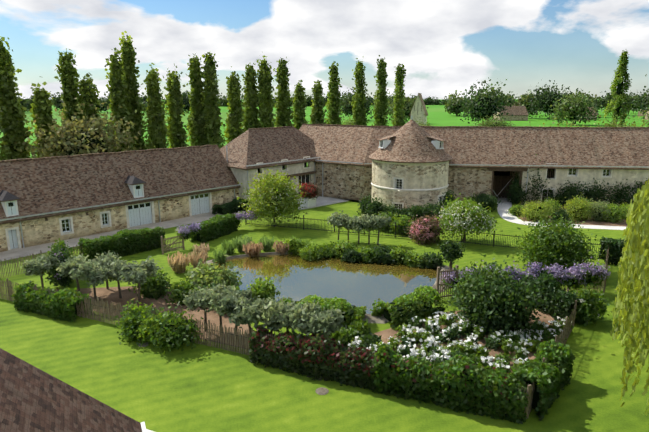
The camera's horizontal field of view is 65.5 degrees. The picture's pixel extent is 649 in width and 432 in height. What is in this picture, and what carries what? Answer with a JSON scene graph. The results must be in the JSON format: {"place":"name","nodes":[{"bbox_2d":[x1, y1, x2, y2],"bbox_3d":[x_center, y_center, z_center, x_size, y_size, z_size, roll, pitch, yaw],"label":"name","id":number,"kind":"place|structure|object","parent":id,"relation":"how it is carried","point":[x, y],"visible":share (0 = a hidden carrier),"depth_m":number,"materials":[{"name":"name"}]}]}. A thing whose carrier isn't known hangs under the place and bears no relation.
{"place":"outdoors","nodes":[
{"label":"outdoors","id":0,"kind":"place"},
{"bbox_2d":[0,348,146,431],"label":"roof","id":1,"kind":"structure","parent":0,"point":[33,398],"depth_m":11.20,"materials":[{"name":"tile"}]},
{"bbox_2d":[0,99,648,431],"bbox_3d":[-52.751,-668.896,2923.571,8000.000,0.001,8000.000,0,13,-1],"label":"ground","id":2,"kind":"structure","parent":0,"point":[199,387],"depth_m":21.48,"materials":[{"name":"green plant"}]},
{"bbox_2d":[0,145,240,251],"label":"wing","id":3,"kind":"structure","parent":2,"relation":"on","point":[44,200],"depth_m":44.16,"materials":[{"name":"brown tile"}]},
{"bbox_2d":[0,210,247,260],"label":"path","id":4,"kind":"structure","parent":2,"relation":"on","point":[21,252],"depth_m":42.60,"materials":[{"name":"grey gravel"}]},
{"bbox_2d":[138,342,148,346],"bbox_3d":[-8.493,6.035,23.747,0.540,0.001,0.540,0,13,-1],"label":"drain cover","id":5,"kind":"object","parent":2,"relation":"on","point":[144,345],"visible":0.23,"depth_m":23.68,"materials":[{"name":"grey metal"}]},
{"bbox_2d":[56,286,256,348],"bbox_3d":[-9.194,4.999,28.164,16.485,0.001,4.492,7,15,28],"label":"soil bed","id":6,"kind":"object","parent":2,"relation":"on","point":[110,295],"depth_m":28.17,"materials":[{"name":"soil"}]},
{"bbox_2d":[220,126,319,199],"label":"tall house","id":7,"kind":"structure","parent":2,"relation":"on","point":[251,151],"depth_m":55.80,"materials":[{"name":"tile"}]},
{"bbox_2d":[0,66,633,418],"bbox_3d":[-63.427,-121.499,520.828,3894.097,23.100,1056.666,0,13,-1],"label":"timber fences","id":8,"kind":"object","parent":2,"relation":"on","point":[567,329],"visible":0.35,"depth_m":28.25,"materials":[{"name":"brown wood"}]},
{"bbox_2d":[315,387,328,394],"bbox_3d":[-0.095,6.920,19.945,0.540,0.001,0.540,0,13,-1],"label":"stepping stone","id":9,"kind":"object","parent":2,"relation":"on","point":[322,391],"visible":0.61,"depth_m":19.92,"materials":[{"name":"grey stone"}]},
{"bbox_2d":[0,31,648,160],"bbox_3d":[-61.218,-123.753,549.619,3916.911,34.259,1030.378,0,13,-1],"label":"trees","id":10,"kind":"object","parent":2,"relation":"on","point":[82,110],"visible":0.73,"depth_m":70.11,"materials":[{"name":"green plant"}]},
{"bbox_2d":[9,81,648,425],"bbox_3d":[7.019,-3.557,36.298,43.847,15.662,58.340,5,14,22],"label":"garden foliage","id":11,"kind":"object","parent":2,"relation":"on","point":[212,286],"visible":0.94,"depth_m":25.19,"materials":[{"name":"green plant"}]},
{"bbox_2d":[51,174,610,368],"bbox_3d":[2.433,0.995,34.870,30.270,4.491,29.418,9,16,33],"label":"blossom","id":12,"kind":"object","parent":11,"relation":"on","point":[556,269],"visible":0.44,"depth_m":29.04,"materials":[{"name":"white plant"}]},
{"bbox_2d":[368,116,452,211],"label":"round tower","id":13,"kind":"structure","parent":2,"relation":"on","point":[411,158],"depth_m":51.13,"materials":[{"name":"stone"}]},
{"bbox_2d":[343,308,568,407],"bbox_3d":[5.979,6.323,22.475,15.549,0.001,8.383,-7,15,-27],"label":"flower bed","id":14,"kind":"object","parent":2,"relation":"on","point":[387,333],"depth_m":24.40,"materials":[{"name":"soil"}]},
{"bbox_2d":[299,124,648,204],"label":"range","id":15,"kind":"structure","parent":2,"relation":"on","point":[485,160],"depth_m":55.84,"materials":[{"name":"tile"}]},
{"bbox_2d":[497,196,625,229],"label":"porch path","id":16,"kind":"structure","parent":2,"relation":"on","point":[504,206],"depth_m":48.23,"materials":[{"name":"white concrete"}]},
{"bbox_2d":[493,104,648,120],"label":"village houses","id":17,"kind":"structure","parent":2,"relation":"on","point":[519,113],"depth_m":263.90,"materials":[{"name":"tile"}]},
{"bbox_2d":[518,204,626,226],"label":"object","id":18,"kind":"object","parent":2,"relation":"on","point":[602,223],"depth_m":47.04,"materials":[{"name":"soil"}]},
{"bbox_2d":[521,163,648,205],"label":"building wall","id":19,"kind":"structure","parent":2,"relation":"on","point":[611,177],"depth_m":53.85,"materials":[{"name":"stone"}]},
{"bbox_2d":[0,0,648,98],"label":"sky","id":20,"kind":"structure","parent":0,"point":[444,47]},
{"bbox_2d":[292,196,361,208],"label":"terrace","id":21,"kind":"structure","parent":0,"point":[320,200],"depth_m":56.98,"materials":[{"name":"grey stone"}]},
{"bbox_2d":[300,197,315,207],"bbox_3d":[-1.743,-1.558,53.687,1.200,1.120,1.200,12,18,42],"label":"planter","id":22,"kind":"object","parent":21,"relation":"on","point":[311,202],"visible":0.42,"depth_m":53.31,"materials":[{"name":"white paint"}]},
{"bbox_2d":[215,253,440,313],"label":"pond","id":23,"kind":"structure","parent":0,"point":[295,277],"depth_m":32.54,"materials":[{"name":"liquid"}]},
{"bbox_2d":[204,251,453,323],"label":"pond bank","id":24,"kind":"structure","parent":0,"point":[382,319],"depth_m":31.77,"materials":[{"name":"brown soil"}]},
{"bbox_2d":[409,93,427,125],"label":"church steeple","id":25,"kind":"structure","parent":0,"point":[418,110],"depth_m":118.49,"materials":[{"name":"stone"}]}
]}

